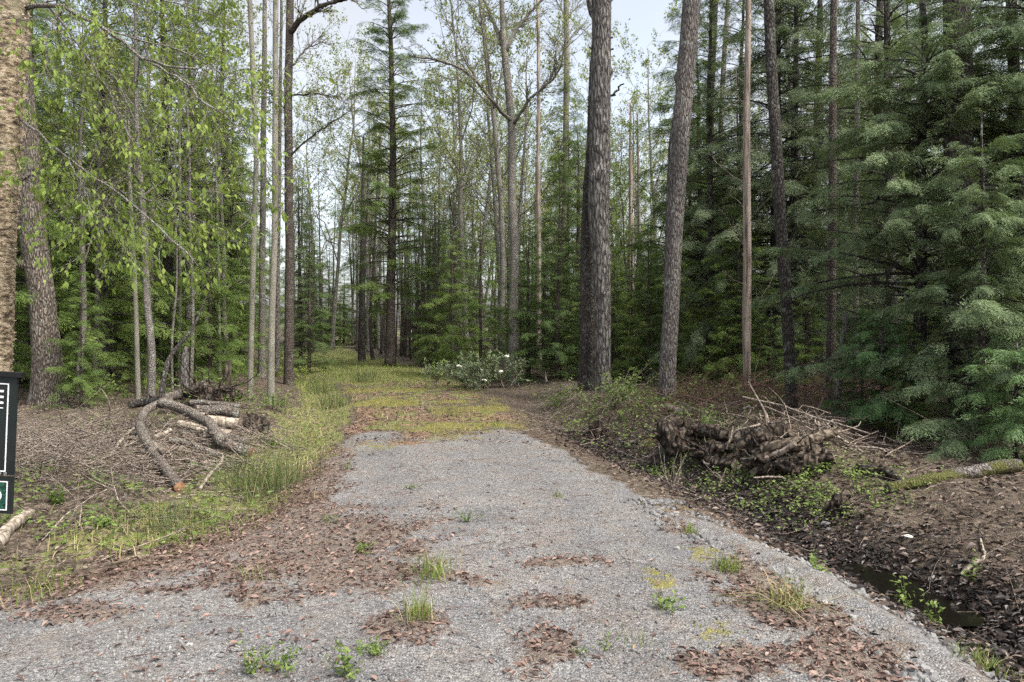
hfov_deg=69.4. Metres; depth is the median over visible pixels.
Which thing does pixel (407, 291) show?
tree
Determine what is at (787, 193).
hemlock tree
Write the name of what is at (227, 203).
hemlock tree
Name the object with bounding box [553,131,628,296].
hardwood tree
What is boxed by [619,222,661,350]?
young evergreen
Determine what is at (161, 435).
branch
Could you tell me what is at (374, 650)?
weed
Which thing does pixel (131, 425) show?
sticks
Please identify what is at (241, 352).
young hemlock
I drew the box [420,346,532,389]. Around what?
flowering shrub
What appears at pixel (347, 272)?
tree
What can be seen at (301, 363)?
bush
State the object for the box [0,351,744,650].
grass
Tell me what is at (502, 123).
hardwood tree
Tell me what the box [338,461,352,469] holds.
weed
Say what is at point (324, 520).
weed
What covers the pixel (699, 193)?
young hemlock
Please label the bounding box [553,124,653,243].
hardwood tree
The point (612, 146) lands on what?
hardwood tree
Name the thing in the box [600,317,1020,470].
brushwood
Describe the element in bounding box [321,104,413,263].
tree
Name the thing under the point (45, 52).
sapling
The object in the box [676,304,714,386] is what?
young hemlock
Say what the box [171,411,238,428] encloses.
log
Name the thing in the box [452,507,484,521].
weed
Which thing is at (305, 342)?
tree
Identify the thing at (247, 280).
hemlock tree
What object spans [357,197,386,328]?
tree
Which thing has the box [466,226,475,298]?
tree
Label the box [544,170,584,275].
sapling
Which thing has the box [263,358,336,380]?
bush
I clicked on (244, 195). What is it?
hardwood tree
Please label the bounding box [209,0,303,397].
poplar tree
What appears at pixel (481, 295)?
fir tree
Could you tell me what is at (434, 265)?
tree
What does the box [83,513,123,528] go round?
weed
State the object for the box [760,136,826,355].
hemlock tree
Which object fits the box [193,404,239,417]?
log
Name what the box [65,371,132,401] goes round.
bush
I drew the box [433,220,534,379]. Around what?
young hemlock
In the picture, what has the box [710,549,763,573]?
grass tuft
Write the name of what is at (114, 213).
hardwood tree
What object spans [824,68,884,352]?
young hemlock
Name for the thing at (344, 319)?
fir tree
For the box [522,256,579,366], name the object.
young evergreen
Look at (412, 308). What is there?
tree
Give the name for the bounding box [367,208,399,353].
tree
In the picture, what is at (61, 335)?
young hemlock
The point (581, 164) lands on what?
hardwood tree
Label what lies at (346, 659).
weed
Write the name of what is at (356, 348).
tree
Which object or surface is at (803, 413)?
branch
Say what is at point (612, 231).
fir tree
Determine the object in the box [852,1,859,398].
poplar tree
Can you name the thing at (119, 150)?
hardwood tree
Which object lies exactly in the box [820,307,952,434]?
young cedar
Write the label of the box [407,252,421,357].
tree
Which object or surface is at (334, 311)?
tree
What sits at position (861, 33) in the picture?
hardwood tree
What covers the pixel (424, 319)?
fir tree
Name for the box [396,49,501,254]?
hardwood tree
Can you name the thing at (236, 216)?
hardwood tree
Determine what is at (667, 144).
hardwood tree
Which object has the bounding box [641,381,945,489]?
rotten wood
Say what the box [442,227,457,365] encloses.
tree
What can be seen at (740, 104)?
hemlock tree
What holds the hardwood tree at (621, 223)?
on the ground at (942, 662)
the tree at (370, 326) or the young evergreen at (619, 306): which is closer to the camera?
the young evergreen at (619, 306)
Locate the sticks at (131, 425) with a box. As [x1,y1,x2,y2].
[15,408,296,536]
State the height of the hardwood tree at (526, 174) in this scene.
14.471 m
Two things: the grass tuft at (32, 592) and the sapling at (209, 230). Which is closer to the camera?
the grass tuft at (32, 592)
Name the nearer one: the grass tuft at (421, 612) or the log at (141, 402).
the grass tuft at (421, 612)
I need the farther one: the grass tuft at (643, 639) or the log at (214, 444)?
the log at (214, 444)
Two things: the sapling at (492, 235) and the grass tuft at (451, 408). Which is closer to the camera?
the grass tuft at (451, 408)
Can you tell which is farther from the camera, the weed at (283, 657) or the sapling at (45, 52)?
the sapling at (45, 52)
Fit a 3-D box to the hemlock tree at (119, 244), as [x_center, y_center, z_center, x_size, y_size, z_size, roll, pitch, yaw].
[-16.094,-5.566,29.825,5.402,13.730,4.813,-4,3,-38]
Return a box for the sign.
[0,371,25,513]
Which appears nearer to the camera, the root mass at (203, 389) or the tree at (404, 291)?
the root mass at (203, 389)
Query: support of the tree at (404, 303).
on the ground at (942, 662)
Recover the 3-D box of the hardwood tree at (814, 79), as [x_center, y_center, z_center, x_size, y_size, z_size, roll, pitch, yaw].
[9.008,-4.173,20.714,4.598,10.153,3.394,0,1,-3]
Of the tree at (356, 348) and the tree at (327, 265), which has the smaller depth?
the tree at (356, 348)
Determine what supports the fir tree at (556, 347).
on the ground at (942, 662)
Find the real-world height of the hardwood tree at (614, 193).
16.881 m
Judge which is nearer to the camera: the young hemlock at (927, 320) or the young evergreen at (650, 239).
the young hemlock at (927, 320)
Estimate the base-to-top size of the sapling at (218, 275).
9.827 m
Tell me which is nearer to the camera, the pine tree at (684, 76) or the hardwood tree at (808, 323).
the pine tree at (684, 76)
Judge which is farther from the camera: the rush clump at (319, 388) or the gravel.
the rush clump at (319, 388)
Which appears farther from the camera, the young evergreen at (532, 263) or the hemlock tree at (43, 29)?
the young evergreen at (532, 263)
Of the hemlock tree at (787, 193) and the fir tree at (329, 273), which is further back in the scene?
the fir tree at (329, 273)
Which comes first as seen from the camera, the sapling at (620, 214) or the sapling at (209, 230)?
the sapling at (209, 230)
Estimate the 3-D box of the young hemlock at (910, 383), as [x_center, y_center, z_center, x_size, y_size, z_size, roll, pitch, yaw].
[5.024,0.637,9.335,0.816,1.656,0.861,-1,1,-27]
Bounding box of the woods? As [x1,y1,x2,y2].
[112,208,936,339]
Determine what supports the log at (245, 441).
on the ground at (942, 662)
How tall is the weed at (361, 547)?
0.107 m
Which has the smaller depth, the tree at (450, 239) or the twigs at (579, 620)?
the twigs at (579, 620)
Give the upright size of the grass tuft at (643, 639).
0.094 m
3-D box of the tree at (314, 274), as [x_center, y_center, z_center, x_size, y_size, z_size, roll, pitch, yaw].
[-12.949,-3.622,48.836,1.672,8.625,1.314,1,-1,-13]
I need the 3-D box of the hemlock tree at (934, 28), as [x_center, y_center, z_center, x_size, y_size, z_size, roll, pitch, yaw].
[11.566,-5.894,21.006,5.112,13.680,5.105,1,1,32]
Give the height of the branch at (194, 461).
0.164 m
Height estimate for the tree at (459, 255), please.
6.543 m
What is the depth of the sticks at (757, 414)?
10.48 m
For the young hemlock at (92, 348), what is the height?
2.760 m
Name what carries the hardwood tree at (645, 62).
on the ground at (942, 662)
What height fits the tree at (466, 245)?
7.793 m
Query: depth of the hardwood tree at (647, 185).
57.68 m
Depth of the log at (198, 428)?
10.16 m
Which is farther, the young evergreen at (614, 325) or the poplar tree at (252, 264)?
the young evergreen at (614, 325)
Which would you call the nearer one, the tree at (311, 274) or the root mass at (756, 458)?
the root mass at (756, 458)
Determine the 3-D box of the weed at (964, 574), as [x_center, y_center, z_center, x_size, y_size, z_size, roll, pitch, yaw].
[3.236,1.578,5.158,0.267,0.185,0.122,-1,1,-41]
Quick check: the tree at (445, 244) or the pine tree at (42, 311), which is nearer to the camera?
the pine tree at (42, 311)
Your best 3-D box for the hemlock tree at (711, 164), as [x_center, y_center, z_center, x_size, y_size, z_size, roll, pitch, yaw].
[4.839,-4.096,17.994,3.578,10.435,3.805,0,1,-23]
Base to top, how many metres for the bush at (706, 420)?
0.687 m
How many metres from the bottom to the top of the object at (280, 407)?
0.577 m
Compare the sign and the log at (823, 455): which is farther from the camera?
the log at (823, 455)
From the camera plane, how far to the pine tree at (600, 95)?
16.19 m
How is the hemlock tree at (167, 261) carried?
on the ground at (942, 662)
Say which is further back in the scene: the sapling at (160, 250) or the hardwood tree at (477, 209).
the hardwood tree at (477, 209)
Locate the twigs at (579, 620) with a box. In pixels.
[0,433,967,681]
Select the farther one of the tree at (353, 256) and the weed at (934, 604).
the tree at (353, 256)
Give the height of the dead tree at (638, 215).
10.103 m
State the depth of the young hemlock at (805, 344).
13.56 m
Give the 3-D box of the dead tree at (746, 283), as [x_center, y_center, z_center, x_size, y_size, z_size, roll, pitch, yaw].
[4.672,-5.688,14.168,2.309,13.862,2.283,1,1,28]
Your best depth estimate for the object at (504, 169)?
33.12 m
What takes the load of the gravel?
on the ground at (942, 662)
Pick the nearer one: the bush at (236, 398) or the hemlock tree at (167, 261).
the bush at (236, 398)
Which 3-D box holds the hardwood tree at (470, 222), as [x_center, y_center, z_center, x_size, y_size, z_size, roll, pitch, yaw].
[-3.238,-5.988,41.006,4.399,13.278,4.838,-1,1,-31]
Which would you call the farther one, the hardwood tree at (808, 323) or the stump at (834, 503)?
the hardwood tree at (808, 323)
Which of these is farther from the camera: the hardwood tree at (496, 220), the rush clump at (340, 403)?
the hardwood tree at (496, 220)
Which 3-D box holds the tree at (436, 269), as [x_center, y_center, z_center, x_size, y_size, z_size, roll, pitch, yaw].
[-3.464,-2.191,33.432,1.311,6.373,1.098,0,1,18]
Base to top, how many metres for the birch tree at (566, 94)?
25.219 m
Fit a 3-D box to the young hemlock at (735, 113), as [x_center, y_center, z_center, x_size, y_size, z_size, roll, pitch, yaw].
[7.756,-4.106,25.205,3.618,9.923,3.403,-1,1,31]
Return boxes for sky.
[33,0,1023,323]
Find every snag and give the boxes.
[534,161,536,294]
[663,119,672,298]
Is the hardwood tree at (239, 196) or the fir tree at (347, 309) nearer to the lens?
the hardwood tree at (239, 196)
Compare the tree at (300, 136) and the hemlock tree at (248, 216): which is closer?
the hemlock tree at (248, 216)
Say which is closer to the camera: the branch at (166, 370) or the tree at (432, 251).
the branch at (166, 370)
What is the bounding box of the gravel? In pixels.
[0,437,1009,681]
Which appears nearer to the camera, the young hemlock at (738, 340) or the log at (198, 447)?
the log at (198, 447)
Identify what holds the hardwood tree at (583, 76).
on the ground at (942, 662)
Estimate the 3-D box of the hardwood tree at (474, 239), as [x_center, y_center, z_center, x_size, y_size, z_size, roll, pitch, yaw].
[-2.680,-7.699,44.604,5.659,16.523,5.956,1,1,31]
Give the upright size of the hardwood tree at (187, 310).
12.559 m
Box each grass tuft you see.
[0,561,89,615]
[229,559,278,583]
[381,545,469,589]
[381,581,458,624]
[435,399,469,417]
[547,490,561,498]
[620,628,663,652]
[681,521,700,534]
[704,558,906,626]
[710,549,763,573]
[933,634,1023,681]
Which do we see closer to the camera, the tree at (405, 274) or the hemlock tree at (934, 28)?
the hemlock tree at (934, 28)
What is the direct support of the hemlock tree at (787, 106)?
on the ground at (942, 662)
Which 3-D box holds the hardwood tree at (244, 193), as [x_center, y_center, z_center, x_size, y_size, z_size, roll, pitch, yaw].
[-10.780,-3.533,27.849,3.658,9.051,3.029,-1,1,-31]
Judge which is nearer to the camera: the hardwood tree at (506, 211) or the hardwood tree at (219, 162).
the hardwood tree at (219, 162)
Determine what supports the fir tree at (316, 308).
on the ground at (942, 662)
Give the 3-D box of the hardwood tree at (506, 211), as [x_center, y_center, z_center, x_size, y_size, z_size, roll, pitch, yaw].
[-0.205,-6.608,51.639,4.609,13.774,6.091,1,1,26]
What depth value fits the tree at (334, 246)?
64.35 m
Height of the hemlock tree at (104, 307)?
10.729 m
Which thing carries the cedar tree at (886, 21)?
on the ground at (942, 662)
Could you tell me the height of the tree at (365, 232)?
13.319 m
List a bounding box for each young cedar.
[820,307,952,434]
[940,331,1023,462]
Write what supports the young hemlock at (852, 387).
on the ground at (942, 662)
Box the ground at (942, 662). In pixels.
[0,324,1023,681]
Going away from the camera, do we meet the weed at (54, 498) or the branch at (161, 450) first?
the weed at (54, 498)
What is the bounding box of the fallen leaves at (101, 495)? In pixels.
[0,382,354,591]
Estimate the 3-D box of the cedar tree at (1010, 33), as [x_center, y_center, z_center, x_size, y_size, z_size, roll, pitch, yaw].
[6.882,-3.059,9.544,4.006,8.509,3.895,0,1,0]
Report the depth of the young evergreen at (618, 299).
28.69 m
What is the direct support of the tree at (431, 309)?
on the ground at (942, 662)
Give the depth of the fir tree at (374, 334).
52.46 m
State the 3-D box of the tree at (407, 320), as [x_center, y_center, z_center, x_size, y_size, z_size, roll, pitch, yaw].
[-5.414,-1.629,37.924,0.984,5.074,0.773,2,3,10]
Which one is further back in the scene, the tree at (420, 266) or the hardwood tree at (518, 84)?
the hardwood tree at (518, 84)
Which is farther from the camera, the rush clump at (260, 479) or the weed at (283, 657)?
the rush clump at (260, 479)
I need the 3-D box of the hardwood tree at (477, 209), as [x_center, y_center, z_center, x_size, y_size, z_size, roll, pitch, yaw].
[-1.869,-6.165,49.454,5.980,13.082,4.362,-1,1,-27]
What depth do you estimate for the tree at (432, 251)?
32.46 m
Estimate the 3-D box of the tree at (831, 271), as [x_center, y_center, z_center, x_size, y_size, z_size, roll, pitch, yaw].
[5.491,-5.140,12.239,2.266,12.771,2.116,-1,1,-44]
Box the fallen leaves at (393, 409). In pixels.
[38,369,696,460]
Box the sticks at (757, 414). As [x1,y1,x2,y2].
[559,384,1021,442]
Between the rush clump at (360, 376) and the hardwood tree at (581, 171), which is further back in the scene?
the hardwood tree at (581, 171)
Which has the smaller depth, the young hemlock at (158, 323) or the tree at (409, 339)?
the young hemlock at (158, 323)
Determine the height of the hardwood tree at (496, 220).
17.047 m
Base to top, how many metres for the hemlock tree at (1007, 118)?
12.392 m
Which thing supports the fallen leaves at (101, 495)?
on the ground at (942, 662)
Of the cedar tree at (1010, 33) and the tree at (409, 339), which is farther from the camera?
the tree at (409, 339)
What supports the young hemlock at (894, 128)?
on the ground at (942, 662)
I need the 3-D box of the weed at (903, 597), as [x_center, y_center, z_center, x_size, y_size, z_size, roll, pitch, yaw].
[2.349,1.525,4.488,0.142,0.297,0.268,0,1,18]
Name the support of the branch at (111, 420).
on the ground at (942, 662)
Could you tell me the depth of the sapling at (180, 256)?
17.74 m
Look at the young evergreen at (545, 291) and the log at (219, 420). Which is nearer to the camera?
the log at (219, 420)
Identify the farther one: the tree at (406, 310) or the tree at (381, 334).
the tree at (381, 334)
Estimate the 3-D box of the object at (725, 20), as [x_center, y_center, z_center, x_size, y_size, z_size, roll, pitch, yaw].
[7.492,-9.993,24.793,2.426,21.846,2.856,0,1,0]
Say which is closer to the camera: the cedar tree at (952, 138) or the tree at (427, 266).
the cedar tree at (952, 138)
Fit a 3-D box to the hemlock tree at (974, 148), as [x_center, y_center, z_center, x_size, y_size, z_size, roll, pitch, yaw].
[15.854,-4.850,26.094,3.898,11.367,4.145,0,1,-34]
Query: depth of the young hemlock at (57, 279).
18.75 m
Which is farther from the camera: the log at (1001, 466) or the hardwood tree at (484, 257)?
the hardwood tree at (484, 257)
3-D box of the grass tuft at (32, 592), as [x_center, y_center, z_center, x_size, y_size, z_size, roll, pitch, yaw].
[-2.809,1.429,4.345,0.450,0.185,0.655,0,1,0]
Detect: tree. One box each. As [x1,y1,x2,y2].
[0,0,353,475]
[12,0,115,400]
[13,0,213,397]
[14,0,162,374]
[15,0,129,352]
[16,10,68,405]
[29,0,257,396]
[32,0,165,399]
[37,0,183,392]
[40,44,142,365]
[42,0,283,384]
[45,106,134,371]
[48,55,126,337]
[52,0,279,367]
[53,56,157,339]
[63,0,269,387]
[85,30,175,359]
[88,35,184,361]
[108,1,295,379]
[111,95,249,372]
[112,0,270,366]
[141,0,300,374]
[161,121,216,351]
[173,135,270,260]
[175,159,238,354]
[182,120,271,283]
[198,92,271,257]
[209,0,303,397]
[213,131,283,351]
[214,163,269,355]
[215,150,280,333]
[218,182,268,353]
[230,0,318,404]
[240,0,384,385]
[245,58,355,346]
[257,0,266,377]
[257,165,320,320]
[259,83,358,307]
[267,177,334,365]
[267,214,349,374]
[275,0,282,376]
[282,7,389,349]
[293,168,320,349]
[294,201,315,347]
[295,56,419,351]
[296,260,329,344]
[297,245,307,333]
[302,213,321,321]
[303,22,427,350]
[303,136,403,327]
[304,222,325,346]
[305,214,320,346]
[307,252,342,343]
[310,175,341,346]
[315,277,355,345]
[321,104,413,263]
[321,159,383,345]
[321,191,346,337]
[321,236,333,332]
[323,0,456,366]
[323,237,338,342]
[326,199,348,307]
[328,166,386,340]
[329,162,407,270]
[329,274,355,343]
[329,291,354,342]
[330,131,406,339]
[330,192,358,343]
[338,96,412,349]
[341,159,417,332]
[342,271,376,348]
[345,216,359,304]
[346,104,436,302]
[346,211,360,302]
[348,168,386,318]
[349,222,365,350]
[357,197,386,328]
[358,136,366,361]
[365,0,557,364]
[365,289,385,347]
[365,296,377,347]
[366,115,451,344]
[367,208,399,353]
[368,136,380,359]
[373,226,396,352]
[379,56,472,331]
[383,251,404,356]
[393,0,590,383]
[395,245,412,354]
[396,25,526,249]
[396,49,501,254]
[396,202,411,356]
[396,204,420,357]
[396,228,414,357]
[396,256,411,355]
[397,256,421,350]
[398,216,417,353]
[399,221,474,366]
[400,239,418,354]
[401,191,436,363]
[401,260,415,357]
[402,228,429,361]
[403,203,428,359]
[403,253,415,341]
[403,269,415,359]
[405,185,444,360]
[406,200,432,354]
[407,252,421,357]
[408,213,457,354]
[412,83,504,347]
[412,235,424,353]
[414,124,498,353]
[414,260,458,361]
[415,143,481,256]
[415,200,439,358]
[419,189,450,346]
[419,236,433,355]
[420,134,492,254]
[420,225,441,359]
[421,0,560,361]
[421,2,555,350]
[421,115,504,348]
[422,178,449,342]
[424,193,447,360]
[425,0,531,365]
[433,184,472,367]
[436,167,474,365]
[437,149,519,283]
[437,200,450,336]
[438,199,471,363]
[440,211,458,310]
[442,99,550,347]
[442,201,467,334]
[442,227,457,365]
[448,210,474,325]
[449,200,475,288]
[455,0,586,250]
[455,185,479,360]
[458,280,493,345]
[465,179,498,338]
[465,194,488,321]
[466,59,556,278]
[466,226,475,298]
[468,246,492,337]
[470,198,507,339]
[474,150,534,342]
[475,93,554,310]
[476,205,530,354]
[481,97,558,292]
[481,140,551,260]
[481,161,533,302]
[490,214,568,383]
[500,159,594,378]
[520,13,641,207]
[521,111,572,262]
[521,134,582,261]
[521,158,583,270]
[525,125,625,365]
[525,163,580,259]
[529,0,591,346]
[531,137,576,245]
[532,154,576,270]
[536,0,541,371]
[541,98,636,242]
[552,121,623,232]
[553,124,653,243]
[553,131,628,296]
[577,57,594,390]
[580,121,659,320]
[582,45,674,316]
[586,0,623,392]
[609,195,627,328]
[610,2,734,293]
[610,92,661,253]
[610,141,649,299]
[610,171,644,302]
[611,90,658,356]
[612,223,653,356]
[617,243,682,383]
[618,106,653,357]
[618,131,667,263]
[622,135,666,252]
[623,84,731,249]
[636,0,798,383]
[638,127,733,364]
[641,147,695,249]
[657,0,700,404]
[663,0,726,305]
[683,0,806,366]
[684,0,881,382]
[697,0,895,375]
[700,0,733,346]
[705,0,806,393]
[713,73,770,179]
[720,0,839,417]
[726,0,903,372]
[740,4,910,229]
[743,0,1023,428]
[751,275,799,394]
[754,77,824,305]
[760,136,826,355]
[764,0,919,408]
[769,0,990,380]
[787,0,1004,399]
[799,19,899,353]
[825,0,1000,348]
[826,1,914,179]
[839,0,1022,433]
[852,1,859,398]
[862,0,1023,409]
[866,112,1023,461]
[911,0,1023,377]
[932,52,997,227]
[933,18,1023,319]
[975,0,1023,402]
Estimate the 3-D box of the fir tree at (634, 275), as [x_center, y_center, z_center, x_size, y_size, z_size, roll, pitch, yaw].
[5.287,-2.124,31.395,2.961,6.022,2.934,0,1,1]
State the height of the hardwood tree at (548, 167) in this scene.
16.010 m
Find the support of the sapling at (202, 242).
on the ground at (942, 662)
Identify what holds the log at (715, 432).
on the root mass at (712, 448)
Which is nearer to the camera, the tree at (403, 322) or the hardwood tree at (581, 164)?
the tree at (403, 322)
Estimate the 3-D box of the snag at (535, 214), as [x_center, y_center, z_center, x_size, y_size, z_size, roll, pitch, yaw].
[1.254,-4.273,37.929,0.377,9.907,0.386,0,1,0]
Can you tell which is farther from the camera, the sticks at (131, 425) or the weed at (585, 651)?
the sticks at (131, 425)
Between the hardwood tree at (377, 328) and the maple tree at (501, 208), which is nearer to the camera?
the maple tree at (501, 208)
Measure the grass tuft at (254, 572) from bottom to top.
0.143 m
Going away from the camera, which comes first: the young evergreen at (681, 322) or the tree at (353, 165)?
the young evergreen at (681, 322)
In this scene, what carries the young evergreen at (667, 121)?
on the ground at (942, 662)
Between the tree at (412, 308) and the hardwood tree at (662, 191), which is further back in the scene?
the hardwood tree at (662, 191)
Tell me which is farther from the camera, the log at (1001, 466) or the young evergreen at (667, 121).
the young evergreen at (667, 121)
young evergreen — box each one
[495,228,550,357]
[505,229,541,353]
[505,276,525,356]
[507,60,627,360]
[519,227,576,369]
[519,238,555,361]
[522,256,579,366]
[553,265,621,375]
[565,222,630,363]
[575,254,655,378]
[610,247,640,355]
[611,0,737,370]
[615,223,663,364]
[619,220,717,375]
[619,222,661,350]
[661,100,758,363]
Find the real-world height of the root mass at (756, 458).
0.874 m
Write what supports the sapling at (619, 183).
on the ground at (942, 662)
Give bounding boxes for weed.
[47,484,70,504]
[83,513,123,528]
[236,630,278,674]
[258,641,302,675]
[322,514,337,523]
[324,639,366,678]
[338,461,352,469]
[353,541,376,553]
[357,635,390,657]
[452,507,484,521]
[571,642,593,656]
[595,624,626,650]
[652,589,690,612]
[808,547,830,572]
[889,574,914,610]
[920,588,944,628]
[961,549,983,581]
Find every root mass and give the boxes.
[151,354,258,408]
[632,405,714,470]
[671,434,736,462]
[722,425,820,482]
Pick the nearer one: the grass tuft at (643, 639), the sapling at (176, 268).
the grass tuft at (643, 639)
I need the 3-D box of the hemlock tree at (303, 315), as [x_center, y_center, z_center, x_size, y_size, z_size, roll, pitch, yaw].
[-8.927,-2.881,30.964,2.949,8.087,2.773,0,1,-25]
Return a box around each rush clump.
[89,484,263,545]
[189,434,344,501]
[233,453,330,489]
[300,376,347,394]
[306,384,362,409]
[339,364,387,383]
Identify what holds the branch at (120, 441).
on the ground at (942, 662)
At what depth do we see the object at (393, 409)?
12.97 m
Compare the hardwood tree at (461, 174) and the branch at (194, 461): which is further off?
the hardwood tree at (461, 174)
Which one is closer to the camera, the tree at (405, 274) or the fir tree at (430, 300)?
the fir tree at (430, 300)
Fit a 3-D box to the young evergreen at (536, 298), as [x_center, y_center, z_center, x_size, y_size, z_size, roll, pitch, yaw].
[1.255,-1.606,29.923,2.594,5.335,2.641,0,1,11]
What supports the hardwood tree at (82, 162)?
on the ground at (942, 662)
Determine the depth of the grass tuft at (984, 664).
3.55 m
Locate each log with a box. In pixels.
[127,393,172,408]
[134,400,184,491]
[157,398,253,457]
[165,389,182,400]
[168,438,220,457]
[170,426,225,451]
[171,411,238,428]
[176,420,234,433]
[189,399,240,408]
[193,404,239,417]
[203,431,250,445]
[687,423,735,443]
[700,454,739,471]
[732,420,789,456]
[750,441,796,475]
[757,448,835,475]
[760,428,837,454]
[854,462,904,480]
[884,459,1023,492]
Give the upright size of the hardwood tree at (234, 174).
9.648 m
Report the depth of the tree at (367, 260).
46.98 m
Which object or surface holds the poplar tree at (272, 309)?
on the ground at (942, 662)
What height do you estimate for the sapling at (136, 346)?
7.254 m
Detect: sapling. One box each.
[30,24,149,317]
[48,71,180,286]
[58,0,279,385]
[79,171,134,368]
[98,44,179,398]
[111,148,200,329]
[117,126,184,379]
[125,86,237,391]
[139,159,221,308]
[150,31,210,384]
[186,64,242,374]
[195,125,214,356]
[212,63,246,222]
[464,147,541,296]
[474,201,509,349]
[482,246,520,320]
[531,194,571,271]
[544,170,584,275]
[566,101,658,344]
[610,155,663,277]
[610,179,652,288]
[611,202,656,346]
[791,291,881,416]
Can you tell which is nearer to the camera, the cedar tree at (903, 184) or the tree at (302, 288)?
the cedar tree at (903, 184)
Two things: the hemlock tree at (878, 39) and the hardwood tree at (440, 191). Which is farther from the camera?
the hardwood tree at (440, 191)
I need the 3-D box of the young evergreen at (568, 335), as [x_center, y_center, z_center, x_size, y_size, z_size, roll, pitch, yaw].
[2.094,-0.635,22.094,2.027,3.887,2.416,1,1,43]
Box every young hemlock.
[12,0,92,383]
[12,190,76,371]
[13,279,84,387]
[16,28,76,329]
[30,265,125,409]
[52,259,93,379]
[125,248,177,361]
[140,192,267,386]
[193,156,267,373]
[411,229,491,376]
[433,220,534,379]
[594,223,661,373]
[643,44,766,364]
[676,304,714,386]
[680,183,794,385]
[692,270,772,386]
[693,81,780,346]
[698,0,876,383]
[733,236,782,372]
[769,277,842,398]
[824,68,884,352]
[824,305,906,422]
[825,0,942,363]
[871,326,957,445]
[891,259,991,410]
[899,242,946,367]
[944,276,1023,431]
[946,233,1012,375]
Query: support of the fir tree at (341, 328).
on the ground at (942, 662)
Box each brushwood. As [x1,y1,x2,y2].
[7,384,308,542]
[502,358,1023,470]
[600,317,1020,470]
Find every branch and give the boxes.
[0,509,34,549]
[101,388,117,432]
[111,426,135,452]
[123,436,166,453]
[152,428,171,439]
[158,297,207,408]
[182,456,213,473]
[197,451,223,490]
[530,353,547,382]
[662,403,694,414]
[742,396,870,433]
[764,406,861,436]
[957,538,986,580]
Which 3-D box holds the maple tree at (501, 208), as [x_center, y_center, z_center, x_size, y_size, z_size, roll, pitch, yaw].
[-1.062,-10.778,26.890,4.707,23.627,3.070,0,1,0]
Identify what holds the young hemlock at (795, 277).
on the ground at (942, 662)
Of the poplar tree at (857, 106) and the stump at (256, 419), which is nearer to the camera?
the stump at (256, 419)
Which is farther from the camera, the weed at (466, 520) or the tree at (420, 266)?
the tree at (420, 266)
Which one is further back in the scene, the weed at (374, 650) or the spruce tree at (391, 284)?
the spruce tree at (391, 284)
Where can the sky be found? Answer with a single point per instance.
(644, 15)
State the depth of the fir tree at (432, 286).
39.37 m
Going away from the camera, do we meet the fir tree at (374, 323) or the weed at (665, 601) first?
the weed at (665, 601)
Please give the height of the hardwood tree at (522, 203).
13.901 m
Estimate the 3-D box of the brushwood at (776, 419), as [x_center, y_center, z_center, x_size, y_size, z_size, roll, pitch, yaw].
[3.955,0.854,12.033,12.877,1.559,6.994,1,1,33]
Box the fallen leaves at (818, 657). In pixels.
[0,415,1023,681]
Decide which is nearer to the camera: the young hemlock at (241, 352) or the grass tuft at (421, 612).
the grass tuft at (421, 612)
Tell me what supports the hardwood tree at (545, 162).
on the ground at (942, 662)
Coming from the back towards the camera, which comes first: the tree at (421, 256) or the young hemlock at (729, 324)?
the tree at (421, 256)
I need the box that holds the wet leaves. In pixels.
[542,408,1023,681]
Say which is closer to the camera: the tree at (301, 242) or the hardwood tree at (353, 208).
the tree at (301, 242)
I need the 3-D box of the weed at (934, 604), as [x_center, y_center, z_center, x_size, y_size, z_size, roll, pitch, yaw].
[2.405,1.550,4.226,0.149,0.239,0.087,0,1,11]
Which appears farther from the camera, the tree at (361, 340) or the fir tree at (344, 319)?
the fir tree at (344, 319)
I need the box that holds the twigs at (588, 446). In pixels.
[0,364,1023,681]
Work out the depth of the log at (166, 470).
8.17 m
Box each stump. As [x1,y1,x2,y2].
[180,346,188,388]
[224,360,230,385]
[237,411,269,436]
[575,417,610,438]
[767,452,813,481]
[784,429,831,470]
[813,487,854,521]
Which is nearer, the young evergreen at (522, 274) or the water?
the water
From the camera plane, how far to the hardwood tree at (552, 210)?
53.40 m
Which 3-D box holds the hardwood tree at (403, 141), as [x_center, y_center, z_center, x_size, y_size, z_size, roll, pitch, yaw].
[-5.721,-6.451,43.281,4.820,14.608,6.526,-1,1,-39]
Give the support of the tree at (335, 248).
on the ground at (942, 662)
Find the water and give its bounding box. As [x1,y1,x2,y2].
[835,564,983,625]
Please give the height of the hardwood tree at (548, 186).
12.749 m
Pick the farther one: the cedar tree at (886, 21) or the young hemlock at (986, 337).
the cedar tree at (886, 21)
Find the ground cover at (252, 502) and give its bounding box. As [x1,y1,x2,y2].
[0,345,977,568]
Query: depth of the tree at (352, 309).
58.25 m
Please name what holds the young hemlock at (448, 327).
on the ground at (942, 662)
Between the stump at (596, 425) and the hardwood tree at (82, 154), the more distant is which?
the hardwood tree at (82, 154)
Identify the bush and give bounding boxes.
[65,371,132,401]
[166,380,273,410]
[169,366,231,384]
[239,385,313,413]
[240,431,290,447]
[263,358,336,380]
[279,348,325,370]
[424,358,445,381]
[525,377,589,409]
[563,358,670,416]
[603,386,676,424]
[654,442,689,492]
[655,374,702,399]
[681,401,720,440]
[682,369,743,400]
[713,380,784,408]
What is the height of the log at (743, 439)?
0.453 m
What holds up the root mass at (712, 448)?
on the ground at (942, 662)
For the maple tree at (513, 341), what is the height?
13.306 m
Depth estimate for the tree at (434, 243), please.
33.85 m

